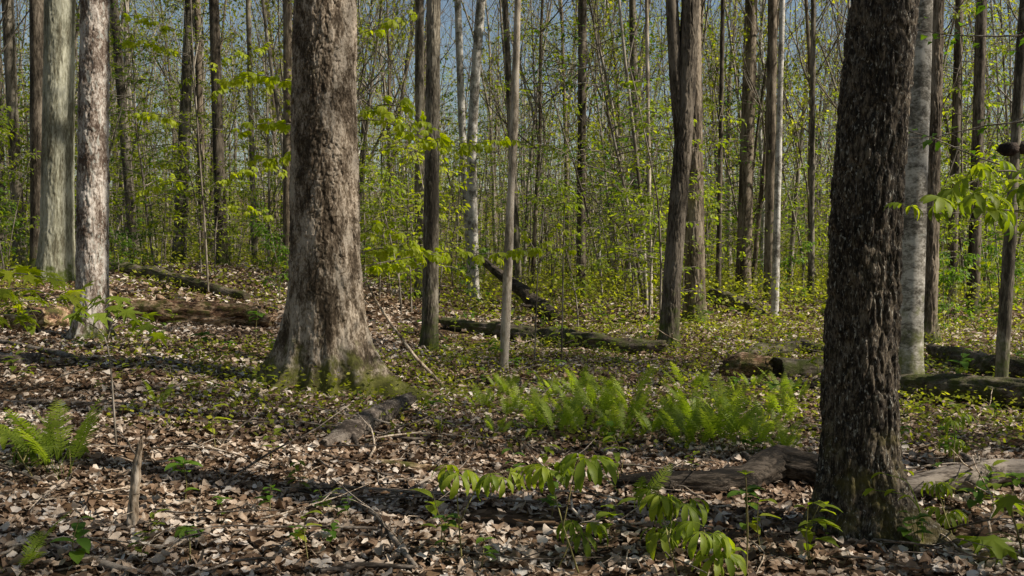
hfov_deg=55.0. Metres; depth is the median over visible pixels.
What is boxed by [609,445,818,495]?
curved log
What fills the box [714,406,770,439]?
fern
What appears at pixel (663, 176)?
leafy sapling
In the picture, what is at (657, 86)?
slender tree
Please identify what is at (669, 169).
leafy sapling
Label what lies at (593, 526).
palmate seedling
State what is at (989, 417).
seedling
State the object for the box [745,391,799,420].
fern
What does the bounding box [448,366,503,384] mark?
fallen twig
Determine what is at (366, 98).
slender tree
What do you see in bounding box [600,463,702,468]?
fallen twig
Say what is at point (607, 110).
leafy sapling
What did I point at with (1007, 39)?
slender tree
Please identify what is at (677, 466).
fallen twig
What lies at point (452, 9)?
sky
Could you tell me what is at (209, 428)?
seedling
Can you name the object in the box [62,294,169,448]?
curved sapling
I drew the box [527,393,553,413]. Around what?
fern
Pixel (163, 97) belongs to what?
slender tree
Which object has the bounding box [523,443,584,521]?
fallen twig
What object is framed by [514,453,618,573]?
palmate seedling
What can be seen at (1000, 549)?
maple seedling
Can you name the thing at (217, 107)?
dark slim tree
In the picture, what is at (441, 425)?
seedling
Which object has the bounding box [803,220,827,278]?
leafy sapling
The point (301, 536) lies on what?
seedling
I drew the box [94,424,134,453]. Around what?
fallen twig
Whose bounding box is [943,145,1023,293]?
leafy sapling
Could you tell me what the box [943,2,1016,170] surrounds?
slender tree
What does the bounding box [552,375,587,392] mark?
fern
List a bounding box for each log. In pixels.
[3,305,73,330]
[109,262,249,299]
[123,294,275,327]
[319,392,416,448]
[438,317,668,354]
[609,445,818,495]
[706,288,768,316]
[718,352,773,380]
[733,338,822,355]
[771,357,823,379]
[899,373,1023,408]
[907,452,1023,498]
[926,344,1023,377]
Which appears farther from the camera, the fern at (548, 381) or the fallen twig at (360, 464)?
the fern at (548, 381)
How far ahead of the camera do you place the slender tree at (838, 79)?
63.88 m
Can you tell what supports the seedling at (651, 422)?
on the ground at (488, 514)
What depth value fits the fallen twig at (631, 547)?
4.78 m
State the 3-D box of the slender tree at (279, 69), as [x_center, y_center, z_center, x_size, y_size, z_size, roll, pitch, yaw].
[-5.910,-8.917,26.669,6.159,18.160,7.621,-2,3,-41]
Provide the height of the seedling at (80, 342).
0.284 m
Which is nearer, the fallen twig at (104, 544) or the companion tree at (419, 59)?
the fallen twig at (104, 544)
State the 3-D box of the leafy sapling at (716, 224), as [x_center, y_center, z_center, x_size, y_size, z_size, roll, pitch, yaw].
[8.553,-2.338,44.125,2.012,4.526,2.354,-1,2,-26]
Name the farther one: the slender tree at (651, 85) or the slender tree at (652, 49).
the slender tree at (651, 85)
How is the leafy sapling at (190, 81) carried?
on the ground at (488, 514)
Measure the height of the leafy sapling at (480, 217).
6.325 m
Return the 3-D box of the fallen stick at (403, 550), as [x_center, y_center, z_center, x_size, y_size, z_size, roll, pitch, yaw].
[-0.701,1.347,5.461,0.060,0.054,1.270,-1,2,-22]
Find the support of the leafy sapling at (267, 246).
on the ground at (488, 514)
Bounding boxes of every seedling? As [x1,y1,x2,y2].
[0,424,60,483]
[1,351,27,373]
[2,291,28,313]
[4,409,19,425]
[13,299,39,337]
[15,366,36,377]
[18,313,34,338]
[49,516,93,564]
[52,438,88,476]
[72,340,86,354]
[113,311,137,346]
[114,363,129,381]
[128,536,150,563]
[134,509,170,535]
[164,456,202,506]
[174,525,203,561]
[187,343,200,355]
[190,331,215,367]
[196,354,208,367]
[203,403,230,449]
[207,384,219,399]
[212,496,230,524]
[222,341,236,360]
[248,311,264,330]
[252,370,264,389]
[253,485,279,509]
[259,298,278,313]
[259,365,276,389]
[262,332,273,348]
[262,427,284,447]
[283,460,310,490]
[288,525,302,548]
[294,510,321,558]
[312,489,325,510]
[320,520,338,541]
[323,488,340,506]
[334,496,355,514]
[354,391,364,405]
[395,323,407,338]
[396,349,422,381]
[411,488,461,549]
[417,385,430,411]
[421,391,442,411]
[426,411,440,436]
[431,464,525,557]
[431,513,459,555]
[432,413,453,436]
[433,334,449,348]
[450,343,461,364]
[476,536,499,567]
[479,367,485,383]
[480,341,498,365]
[491,347,502,368]
[502,448,525,470]
[508,358,521,372]
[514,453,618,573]
[516,422,542,437]
[533,444,560,470]
[537,481,560,516]
[543,303,556,323]
[547,326,563,346]
[552,359,566,372]
[555,520,607,572]
[557,192,570,361]
[564,335,586,359]
[581,338,594,353]
[592,410,618,434]
[594,497,641,539]
[597,341,612,366]
[600,421,615,443]
[603,315,613,331]
[603,436,627,473]
[612,312,628,329]
[633,320,655,338]
[634,489,708,575]
[643,408,657,423]
[647,317,659,331]
[647,322,655,339]
[672,521,746,575]
[679,433,691,449]
[685,451,699,464]
[727,485,765,536]
[728,376,744,397]
[737,470,752,568]
[741,430,761,455]
[746,498,780,553]
[748,312,764,334]
[763,381,785,401]
[765,316,777,332]
[773,307,790,324]
[782,379,801,399]
[794,501,840,563]
[798,500,842,564]
[806,341,822,374]
[818,517,834,533]
[862,469,922,541]
[897,510,934,553]
[900,425,911,440]
[901,400,930,414]
[903,513,931,545]
[912,410,937,429]
[920,481,968,533]
[924,359,935,373]
[937,412,974,464]
[938,424,956,455]
[938,435,956,457]
[942,399,965,411]
[948,347,973,372]
[949,472,971,499]
[956,431,981,460]
[956,494,1023,564]
[960,475,990,512]
[974,460,1008,498]
[974,468,998,494]
[980,309,996,331]
[982,404,995,419]
[982,483,1003,511]
[995,420,1023,439]
[1002,472,1023,517]
[1012,351,1023,358]
[1012,509,1023,543]
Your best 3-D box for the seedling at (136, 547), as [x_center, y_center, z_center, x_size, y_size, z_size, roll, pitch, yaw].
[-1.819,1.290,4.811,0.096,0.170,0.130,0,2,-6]
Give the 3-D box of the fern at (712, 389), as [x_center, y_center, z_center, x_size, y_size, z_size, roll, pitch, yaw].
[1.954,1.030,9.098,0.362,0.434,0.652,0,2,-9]
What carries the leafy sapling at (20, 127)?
on the ground at (488, 514)
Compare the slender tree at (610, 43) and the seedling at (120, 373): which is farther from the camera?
the slender tree at (610, 43)
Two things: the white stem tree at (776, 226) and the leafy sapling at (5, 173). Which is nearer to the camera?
the white stem tree at (776, 226)
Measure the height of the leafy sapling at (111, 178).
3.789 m
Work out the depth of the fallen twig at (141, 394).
8.21 m
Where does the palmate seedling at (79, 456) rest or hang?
on the ground at (488, 514)
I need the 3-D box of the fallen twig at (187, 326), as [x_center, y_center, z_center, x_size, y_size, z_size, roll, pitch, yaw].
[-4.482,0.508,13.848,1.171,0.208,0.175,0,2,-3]
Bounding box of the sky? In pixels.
[0,0,1023,195]
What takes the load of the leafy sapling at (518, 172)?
on the ground at (488, 514)
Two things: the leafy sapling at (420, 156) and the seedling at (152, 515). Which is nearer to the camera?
the seedling at (152, 515)
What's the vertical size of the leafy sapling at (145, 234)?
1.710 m
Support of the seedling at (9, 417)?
on the ground at (488, 514)
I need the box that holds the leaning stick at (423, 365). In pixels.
[363,275,448,390]
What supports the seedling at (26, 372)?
on the ground at (488, 514)
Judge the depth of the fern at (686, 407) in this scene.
8.23 m
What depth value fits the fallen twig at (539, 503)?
6.54 m
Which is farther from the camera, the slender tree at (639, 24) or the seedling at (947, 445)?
the slender tree at (639, 24)
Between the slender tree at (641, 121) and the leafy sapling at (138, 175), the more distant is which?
the slender tree at (641, 121)
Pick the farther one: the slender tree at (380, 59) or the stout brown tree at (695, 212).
the slender tree at (380, 59)
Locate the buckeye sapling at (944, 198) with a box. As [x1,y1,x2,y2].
[883,161,1023,241]
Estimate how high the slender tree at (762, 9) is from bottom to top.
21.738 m
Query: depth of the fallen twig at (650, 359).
14.17 m
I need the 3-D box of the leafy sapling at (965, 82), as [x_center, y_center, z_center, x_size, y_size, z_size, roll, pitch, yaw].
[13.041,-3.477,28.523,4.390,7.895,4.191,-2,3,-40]
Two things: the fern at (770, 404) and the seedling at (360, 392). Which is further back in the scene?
the seedling at (360, 392)
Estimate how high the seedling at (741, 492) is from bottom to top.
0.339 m
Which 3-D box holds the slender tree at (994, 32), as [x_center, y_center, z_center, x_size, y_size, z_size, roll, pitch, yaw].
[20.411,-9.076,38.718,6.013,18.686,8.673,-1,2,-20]
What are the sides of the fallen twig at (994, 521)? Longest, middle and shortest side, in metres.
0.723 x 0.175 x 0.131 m
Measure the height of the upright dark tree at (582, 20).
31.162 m
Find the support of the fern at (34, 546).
on the ground at (488, 514)
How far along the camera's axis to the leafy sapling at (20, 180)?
22.74 m
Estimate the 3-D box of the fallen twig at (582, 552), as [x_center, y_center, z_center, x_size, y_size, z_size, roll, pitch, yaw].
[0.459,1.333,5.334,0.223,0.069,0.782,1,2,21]
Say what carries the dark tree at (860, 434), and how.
on the ground at (488, 514)
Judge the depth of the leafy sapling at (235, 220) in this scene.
38.58 m
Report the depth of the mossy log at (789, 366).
12.12 m
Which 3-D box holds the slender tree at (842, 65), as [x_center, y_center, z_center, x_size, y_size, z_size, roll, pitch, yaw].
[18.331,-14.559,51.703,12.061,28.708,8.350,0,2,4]
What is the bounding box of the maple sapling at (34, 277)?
[0,265,95,331]
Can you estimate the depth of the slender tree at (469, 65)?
49.76 m
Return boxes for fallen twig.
[0,461,31,470]
[0,464,42,480]
[0,466,40,478]
[0,477,14,484]
[0,485,63,500]
[0,544,17,554]
[1,445,115,456]
[6,520,142,531]
[7,512,188,548]
[14,483,144,509]
[19,429,128,446]
[23,399,146,404]
[30,465,78,512]
[39,353,115,359]
[40,514,103,527]
[41,358,108,384]
[44,550,129,574]
[68,381,201,409]
[86,535,124,551]
[88,484,145,495]
[94,373,133,394]
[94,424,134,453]
[109,514,273,531]
[118,455,170,462]
[125,538,186,575]
[132,523,177,557]
[151,438,231,451]
[153,317,232,330]
[153,504,284,513]
[159,365,230,386]
[168,530,222,550]
[176,435,268,466]
[185,524,376,537]
[189,552,281,575]
[203,417,268,422]
[224,403,350,485]
[225,396,258,442]
[257,485,449,496]
[261,481,374,518]
[276,419,422,439]
[286,446,334,469]
[298,489,454,497]
[299,405,400,426]
[300,488,381,503]
[321,452,393,476]
[325,441,420,446]
[336,480,396,536]
[340,515,421,527]
[341,474,428,481]
[352,410,375,456]
[365,416,516,441]
[369,453,406,461]
[373,487,538,502]
[374,469,402,497]
[380,462,462,475]
[381,404,450,435]
[434,441,474,490]
[437,423,474,468]
[445,550,602,559]
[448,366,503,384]
[466,360,526,379]
[490,357,555,377]
[514,482,701,520]
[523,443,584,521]
[525,376,553,398]
[527,437,555,449]
[538,439,594,505]
[540,419,557,443]
[574,468,676,481]
[580,518,706,535]
[580,523,626,555]
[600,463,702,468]
[606,503,740,507]
[607,505,788,533]
[611,357,644,364]
[620,356,670,362]
[624,484,710,496]
[624,524,706,572]
[625,543,640,575]
[652,325,700,350]
[655,366,722,379]
[669,458,724,467]
[674,484,728,523]
[728,499,772,518]
[750,540,801,574]
[766,422,818,435]
[832,551,943,568]
[867,542,950,547]
[873,538,1002,559]
[903,442,936,453]
[905,449,980,469]
[925,447,997,458]
[940,533,974,554]
[946,518,1021,530]
[948,495,990,513]
[951,449,986,469]
[954,456,995,534]
[976,388,992,417]
[987,485,1023,528]
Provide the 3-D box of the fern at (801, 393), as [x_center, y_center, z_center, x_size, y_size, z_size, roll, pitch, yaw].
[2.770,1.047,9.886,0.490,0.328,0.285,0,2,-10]
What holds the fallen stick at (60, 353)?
on the ground at (488, 514)
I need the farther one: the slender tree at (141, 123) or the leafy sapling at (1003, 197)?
the slender tree at (141, 123)
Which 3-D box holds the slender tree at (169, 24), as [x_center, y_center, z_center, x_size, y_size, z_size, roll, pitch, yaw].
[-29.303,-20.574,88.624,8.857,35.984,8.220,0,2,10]
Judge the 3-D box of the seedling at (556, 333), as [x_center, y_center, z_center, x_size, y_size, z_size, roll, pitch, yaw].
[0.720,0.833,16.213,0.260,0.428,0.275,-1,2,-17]
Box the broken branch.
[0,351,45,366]
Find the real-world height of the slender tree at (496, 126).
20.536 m
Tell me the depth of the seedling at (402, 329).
15.48 m
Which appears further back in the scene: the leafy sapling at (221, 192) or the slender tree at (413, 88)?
the slender tree at (413, 88)
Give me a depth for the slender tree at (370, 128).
82.44 m
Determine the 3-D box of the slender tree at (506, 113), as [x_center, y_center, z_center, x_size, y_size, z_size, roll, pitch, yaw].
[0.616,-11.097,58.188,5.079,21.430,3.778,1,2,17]
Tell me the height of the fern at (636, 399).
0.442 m
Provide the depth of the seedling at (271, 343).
11.89 m
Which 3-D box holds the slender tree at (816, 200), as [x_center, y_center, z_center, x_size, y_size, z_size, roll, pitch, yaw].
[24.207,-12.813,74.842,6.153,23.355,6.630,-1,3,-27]
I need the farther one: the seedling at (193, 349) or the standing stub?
the seedling at (193, 349)
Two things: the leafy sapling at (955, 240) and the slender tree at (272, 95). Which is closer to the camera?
the leafy sapling at (955, 240)
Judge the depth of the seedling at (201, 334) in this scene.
10.69 m
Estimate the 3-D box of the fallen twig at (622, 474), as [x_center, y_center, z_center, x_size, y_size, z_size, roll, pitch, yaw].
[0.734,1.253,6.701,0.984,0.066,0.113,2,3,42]
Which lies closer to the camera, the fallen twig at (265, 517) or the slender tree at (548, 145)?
the fallen twig at (265, 517)
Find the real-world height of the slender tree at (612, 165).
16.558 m
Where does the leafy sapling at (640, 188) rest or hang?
on the ground at (488, 514)
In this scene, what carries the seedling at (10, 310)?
on the ground at (488, 514)
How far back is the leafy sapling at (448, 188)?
33.46 m
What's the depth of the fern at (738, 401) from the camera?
8.26 m
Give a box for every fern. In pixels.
[0,398,103,472]
[0,508,73,574]
[16,395,103,479]
[141,378,175,402]
[465,383,492,409]
[469,389,495,407]
[484,382,513,401]
[484,389,523,416]
[484,411,512,433]
[487,373,502,388]
[494,374,528,394]
[495,371,516,394]
[508,383,528,412]
[514,399,558,430]
[517,397,587,439]
[527,386,555,406]
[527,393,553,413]
[529,386,583,425]
[532,370,555,391]
[532,386,588,434]
[537,374,566,388]
[541,378,571,400]
[550,378,607,410]
[551,398,583,410]
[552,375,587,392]
[563,371,596,400]
[563,403,608,437]
[564,364,603,390]
[568,383,605,409]
[572,381,627,425]
[577,382,622,419]
[584,371,623,395]
[591,404,646,439]
[597,384,625,412]
[598,364,656,398]
[599,390,619,410]
[600,419,633,441]
[602,374,658,422]
[603,464,672,505]
[609,376,655,421]
[610,400,645,429]
[618,420,653,438]
[624,410,662,441]
[632,405,665,434]
[638,397,698,425]
[655,403,705,447]
[659,363,708,392]
[659,390,690,416]
[659,395,702,429]
[663,370,716,403]
[664,398,725,439]
[665,404,704,447]
[672,383,709,424]
[678,404,745,451]
[679,417,718,449]
[692,389,736,416]
[693,385,748,431]
[695,382,744,413]
[700,372,739,411]
[700,401,760,446]
[703,394,732,412]
[714,398,797,452]
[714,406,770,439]
[721,394,753,413]
[725,425,762,447]
[727,376,754,391]
[738,371,765,390]
[743,407,804,443]
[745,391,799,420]
[757,367,804,401]
[760,378,809,400]
[761,401,796,428]
[764,423,800,445]
[772,384,801,425]
[773,425,805,446]
[775,419,805,445]
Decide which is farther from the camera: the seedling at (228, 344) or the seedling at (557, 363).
the seedling at (557, 363)
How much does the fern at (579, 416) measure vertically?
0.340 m
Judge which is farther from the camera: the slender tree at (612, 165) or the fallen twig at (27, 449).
the slender tree at (612, 165)
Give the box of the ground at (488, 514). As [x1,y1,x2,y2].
[0,190,1023,575]
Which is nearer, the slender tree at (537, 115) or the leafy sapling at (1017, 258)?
the leafy sapling at (1017, 258)
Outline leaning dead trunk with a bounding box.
[483,258,560,322]
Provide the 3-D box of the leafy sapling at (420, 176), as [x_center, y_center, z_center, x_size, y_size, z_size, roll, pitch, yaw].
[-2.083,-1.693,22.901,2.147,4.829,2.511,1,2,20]
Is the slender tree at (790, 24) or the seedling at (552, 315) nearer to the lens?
the seedling at (552, 315)
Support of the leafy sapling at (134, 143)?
on the ground at (488, 514)
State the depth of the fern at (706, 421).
7.67 m
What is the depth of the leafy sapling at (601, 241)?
46.10 m
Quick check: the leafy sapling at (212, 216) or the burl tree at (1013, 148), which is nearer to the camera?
the burl tree at (1013, 148)
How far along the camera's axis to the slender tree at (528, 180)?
42.45 m
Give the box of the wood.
[1,0,1023,264]
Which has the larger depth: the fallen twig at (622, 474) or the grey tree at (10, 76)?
the grey tree at (10, 76)
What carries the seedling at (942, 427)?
on the ground at (488, 514)
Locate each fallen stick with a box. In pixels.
[0,339,116,369]
[50,543,149,575]
[137,353,209,373]
[235,381,268,405]
[319,562,415,573]
[354,503,417,569]
[383,471,438,510]
[590,505,639,543]
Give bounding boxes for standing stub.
[126,436,142,529]
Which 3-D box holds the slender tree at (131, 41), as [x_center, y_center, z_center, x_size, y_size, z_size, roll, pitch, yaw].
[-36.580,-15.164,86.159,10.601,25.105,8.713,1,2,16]
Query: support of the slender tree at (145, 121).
on the ground at (488, 514)
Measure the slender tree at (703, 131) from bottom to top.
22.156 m
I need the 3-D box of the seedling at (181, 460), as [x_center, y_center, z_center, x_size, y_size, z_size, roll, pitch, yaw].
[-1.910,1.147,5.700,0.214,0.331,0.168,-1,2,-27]
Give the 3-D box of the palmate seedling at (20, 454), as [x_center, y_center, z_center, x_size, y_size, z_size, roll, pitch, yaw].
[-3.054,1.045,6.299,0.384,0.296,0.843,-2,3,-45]
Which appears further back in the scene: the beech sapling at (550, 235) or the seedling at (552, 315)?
the seedling at (552, 315)
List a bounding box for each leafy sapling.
[0,5,75,244]
[0,84,29,231]
[0,105,39,269]
[0,120,29,264]
[0,146,24,218]
[0,148,40,270]
[0,181,26,267]
[3,88,29,215]
[4,80,76,205]
[14,134,77,242]
[16,77,109,238]
[16,213,29,263]
[25,0,157,217]
[74,0,209,265]
[75,13,170,223]
[109,33,210,261]
[109,102,184,263]
[109,113,151,225]
[109,114,173,250]
[109,160,125,229]
[109,217,135,269]
[110,74,245,262]
[110,147,152,256]
[111,205,149,261]
[112,166,139,234]
[113,121,178,250]
[116,0,282,259]
[125,142,203,267]
[128,208,158,264]
[131,76,208,245]
[138,162,176,256]
[141,79,254,271]
[145,177,189,253]
[147,177,196,252]
[155,103,264,274]
[174,116,274,259]
[181,165,234,241]
[207,215,236,257]
[209,153,263,254]
[216,177,269,268]
[226,175,246,232]
[226,196,250,254]
[227,16,398,228]
[227,133,282,264]
[244,165,281,255]
[245,196,288,279]
[249,201,289,299]
[262,175,282,255]
[274,256,288,270]
[356,98,476,255]
[357,117,400,277]
[358,154,403,259]
[359,137,422,302]
[359,159,422,316]
[359,162,413,295]
[360,185,381,264]
[360,199,383,262]
[361,118,466,311]
[361,125,423,296]
[361,196,408,284]
[368,175,414,276]
[377,135,473,286]
[386,114,471,308]
[392,230,413,290]
[397,140,443,233]
[406,48,521,278]
[414,132,485,300]
[439,74,532,248]
[439,104,500,286]
[439,144,462,238]
[439,197,457,265]
[441,216,455,268]
[446,218,484,283]
[446,230,493,308]
[453,151,507,280]
[453,166,500,258]
[478,91,576,282]
[478,197,501,271]
[479,152,545,249]
[480,91,575,278]
[483,13,664,302]
[489,59,601,282]
[489,193,527,257]
[493,178,537,264]
[494,167,561,260]
[502,126,576,296]
[511,0,740,305]
[515,173,606,328]
[519,218,543,273]
[526,135,599,286]
[527,179,554,276]
[531,89,630,260]
[536,184,597,298]
[554,122,641,289]
[558,133,630,261]
[565,67,707,302]
[565,97,673,308]
[568,126,653,285]
[569,57,723,312]
[586,94,703,248]
[586,133,673,253]
[587,117,666,254]
[587,136,668,243]
[587,168,631,280]
[587,215,608,273]
[590,123,657,274]
[596,102,715,319]
[607,140,671,288]
[609,196,657,302]
[617,87,752,309]
[631,130,728,269]
[639,183,670,288]
[643,166,671,264]
[656,6,823,264]
[659,184,730,298]
[663,111,755,289]
[703,114,815,242]
[705,61,821,259]
[705,179,723,268]
[705,188,727,254]
[708,138,797,269]
[708,221,736,281]
[709,209,737,273]
[716,44,830,293]
[716,212,736,273]
[721,124,828,279]
[723,116,800,252]
[723,136,798,254]
[733,152,804,267]
[754,54,834,280]
[756,255,763,287]
[763,224,816,305]
[780,168,830,287]
[783,63,839,232]
[787,171,832,284]
[798,115,836,266]
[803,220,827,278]
[908,0,1023,242]
[938,134,968,289]
[938,165,1002,321]
[938,215,969,301]
[938,231,971,326]
[938,232,983,325]
[939,0,1021,299]
[939,27,1023,252]
[939,85,1004,271]
[940,28,1023,266]
[940,67,985,177]
[940,83,1012,243]
[940,133,1002,250]
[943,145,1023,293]
[944,171,1023,308]
[945,169,1003,248]
[958,126,1023,264]
[958,249,995,290]
[960,129,1023,256]
[962,156,1023,265]
[963,46,1023,260]
[973,229,1023,312]
[980,243,1000,310]
[981,203,1018,286]
[982,126,1023,283]
[982,162,1023,267]
[984,182,1023,301]
[1015,246,1023,294]
[1015,246,1023,303]
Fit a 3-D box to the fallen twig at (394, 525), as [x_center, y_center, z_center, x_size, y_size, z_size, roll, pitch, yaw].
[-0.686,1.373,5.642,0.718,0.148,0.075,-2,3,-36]
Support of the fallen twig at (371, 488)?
on the ground at (488, 514)
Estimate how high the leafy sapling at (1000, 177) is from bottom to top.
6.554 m
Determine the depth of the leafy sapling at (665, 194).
48.51 m
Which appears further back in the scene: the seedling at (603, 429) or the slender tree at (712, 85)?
the slender tree at (712, 85)
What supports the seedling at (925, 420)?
on the ground at (488, 514)
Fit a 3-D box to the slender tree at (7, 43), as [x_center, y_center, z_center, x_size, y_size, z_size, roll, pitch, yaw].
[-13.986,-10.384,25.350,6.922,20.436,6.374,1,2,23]
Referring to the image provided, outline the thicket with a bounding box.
[3,27,1023,289]
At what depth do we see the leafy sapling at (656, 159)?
42.53 m
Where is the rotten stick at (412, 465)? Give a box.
[375,459,480,472]
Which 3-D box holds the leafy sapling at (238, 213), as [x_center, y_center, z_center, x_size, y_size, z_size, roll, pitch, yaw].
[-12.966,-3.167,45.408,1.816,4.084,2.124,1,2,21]
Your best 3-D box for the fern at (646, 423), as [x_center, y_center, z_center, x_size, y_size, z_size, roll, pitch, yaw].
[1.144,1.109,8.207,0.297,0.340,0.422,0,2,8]
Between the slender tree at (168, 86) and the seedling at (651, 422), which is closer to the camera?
the seedling at (651, 422)
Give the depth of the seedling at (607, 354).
13.82 m
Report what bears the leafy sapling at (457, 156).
on the ground at (488, 514)
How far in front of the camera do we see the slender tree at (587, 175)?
36.35 m
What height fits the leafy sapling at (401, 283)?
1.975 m
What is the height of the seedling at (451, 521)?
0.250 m
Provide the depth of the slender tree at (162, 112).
72.06 m
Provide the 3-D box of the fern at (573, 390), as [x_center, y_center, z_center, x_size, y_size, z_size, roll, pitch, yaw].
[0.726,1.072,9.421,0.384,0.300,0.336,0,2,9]
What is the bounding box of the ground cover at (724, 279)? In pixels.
[0,216,1023,455]
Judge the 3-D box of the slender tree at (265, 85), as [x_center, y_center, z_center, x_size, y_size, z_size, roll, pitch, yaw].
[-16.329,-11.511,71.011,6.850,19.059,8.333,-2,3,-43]
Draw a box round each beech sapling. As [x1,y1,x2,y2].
[122,0,290,291]
[214,9,554,275]
[514,212,577,364]
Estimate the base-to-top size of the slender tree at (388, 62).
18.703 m
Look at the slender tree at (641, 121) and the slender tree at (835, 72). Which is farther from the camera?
the slender tree at (641, 121)
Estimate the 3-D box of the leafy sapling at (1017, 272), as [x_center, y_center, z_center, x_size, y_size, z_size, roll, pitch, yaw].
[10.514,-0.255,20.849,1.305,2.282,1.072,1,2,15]
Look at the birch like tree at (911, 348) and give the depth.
10.91 m
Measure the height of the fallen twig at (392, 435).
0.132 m
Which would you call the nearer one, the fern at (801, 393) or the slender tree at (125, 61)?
the fern at (801, 393)
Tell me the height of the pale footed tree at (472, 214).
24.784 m
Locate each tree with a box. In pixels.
[0,0,28,268]
[0,5,173,183]
[0,6,29,250]
[0,25,7,263]
[1,0,28,262]
[1,0,29,140]
[1,7,29,104]
[2,0,27,265]
[2,0,29,250]
[2,1,160,259]
[15,6,117,230]
[16,1,161,239]
[17,0,76,236]
[23,3,164,188]
[29,0,43,273]
[35,0,75,284]
[65,0,118,340]
[75,0,78,76]
[75,0,79,58]
[76,1,143,144]
[76,2,179,254]
[76,34,166,249]
[76,44,168,206]
[77,0,136,256]
[109,0,161,258]
[109,0,177,256]
[109,0,179,252]
[110,0,141,263]
[110,0,256,257]
[112,0,171,178]
[113,59,170,178]
[114,0,200,137]
[115,28,170,245]
[119,0,158,258]
[128,42,208,255]
[132,19,224,251]
[138,0,219,115]
[140,0,210,195]
[141,0,223,253]
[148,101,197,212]
[151,50,238,175]
[162,30,255,172]
[164,0,257,91]
[166,0,278,260]
[169,0,194,263]
[173,1,363,255]
[191,1,263,236]
[194,0,206,261]
[201,0,292,264]
[202,4,262,187]
[204,13,282,250]
[205,0,293,157]
[205,0,365,180]
[207,0,277,245]
[208,0,282,253]
[209,0,230,265]
[222,0,282,210]
[223,10,280,198]
[228,27,282,254]
[229,0,464,118]
[232,0,425,207]
[236,5,292,242]
[238,17,282,158]
[239,86,282,252]
[246,0,258,264]
[246,0,449,404]
[251,0,414,96]
[260,8,292,193]
[261,0,282,156]
[273,39,384,164]
[282,0,291,282]
[356,0,462,114]
[356,0,465,259]
[356,0,499,271]
[357,0,413,258]
[357,0,424,232]
[357,3,410,130]
[357,75,387,244]
[358,0,491,129]
[360,2,425,249]
[364,0,474,184]
[372,21,454,192]
[382,0,414,242]
[390,0,467,256]
[404,0,629,290]
[410,70,459,206]
[414,0,424,297]
[417,0,440,352]
[425,0,588,276]
[439,1,473,136]
[441,0,536,265]
[442,0,498,265]
[448,27,532,259]
[454,0,467,290]
[463,1,575,250]
[464,2,535,270]
[466,17,511,214]
[467,0,484,298]
[470,0,553,263]
[477,8,553,217]
[478,53,534,198]
[481,5,628,272]
[482,0,707,299]
[483,23,588,267]
[484,0,554,265]
[486,0,662,278]
[490,0,653,283]
[493,0,596,277]
[499,0,520,372]
[502,0,671,289]
[508,0,637,277]
[512,0,672,280]
[519,38,574,271]
[519,52,572,259]
[521,2,614,276]
[544,0,627,265]
[546,29,655,250]
[552,0,655,278]
[554,0,669,225]
[559,0,663,180]
[576,0,586,297]
[591,0,679,296]
[600,1,710,219]
[604,52,670,221]
[607,0,679,227]
[608,0,667,263]
[609,5,734,217]
[618,0,647,306]
[620,102,672,238]
[621,0,704,133]
[621,51,673,187]
[626,0,763,186]
[629,0,642,290]
[631,0,667,217]
[637,0,725,79]
[637,0,828,220]
[638,8,673,206]
[641,0,741,276]
[644,60,722,193]
[645,0,652,307]
[651,1,767,266]
[654,0,767,136]
[654,7,739,266]
[657,0,699,349]
[661,0,792,245]
[667,0,845,294]
[679,9,765,240]
[681,0,709,323]
[700,0,714,54]
[702,0,845,288]
[702,8,738,264]
[703,1,765,254]
[704,0,757,207]
[706,0,793,143]
[715,0,744,277]
[716,0,842,275]
[718,0,849,296]
[731,0,789,290]
[732,105,792,186]
[734,0,757,296]
[736,0,836,166]
[736,0,975,109]
[756,2,846,156]
[758,7,844,266]
[762,0,776,301]
[770,0,784,317]
[778,0,846,268]
[784,5,830,164]
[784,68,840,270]
[789,1,850,228]
[790,0,850,98]
[793,0,980,554]
[799,2,843,162]
[802,0,850,42]
[803,33,949,172]
[808,0,815,304]
[816,0,849,78]
[816,0,850,80]
[816,0,990,106]
[819,1,850,131]
[819,25,840,268]
[827,3,842,275]
[898,0,932,373]
[924,0,944,345]
[940,31,1000,166]
[940,37,1009,219]
[941,1,1014,143]
[941,3,1023,238]
[941,30,984,228]
[942,0,1004,283]
[942,3,987,175]
[943,0,1015,292]
[943,1,992,259]
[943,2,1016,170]
[943,27,1021,193]
[945,0,1018,286]
[946,0,963,304]
[960,0,1023,246]
[962,0,986,315]
[962,0,1023,298]
[963,0,1017,194]
[963,6,1023,280]
[967,4,1012,159]
[987,0,1017,134]
[993,0,1023,137]
[995,0,1023,376]
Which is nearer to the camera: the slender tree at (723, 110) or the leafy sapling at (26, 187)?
the leafy sapling at (26, 187)
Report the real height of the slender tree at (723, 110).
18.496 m
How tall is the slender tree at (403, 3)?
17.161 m
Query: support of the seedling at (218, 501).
on the ground at (488, 514)
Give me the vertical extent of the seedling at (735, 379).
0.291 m
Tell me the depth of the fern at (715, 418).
7.69 m

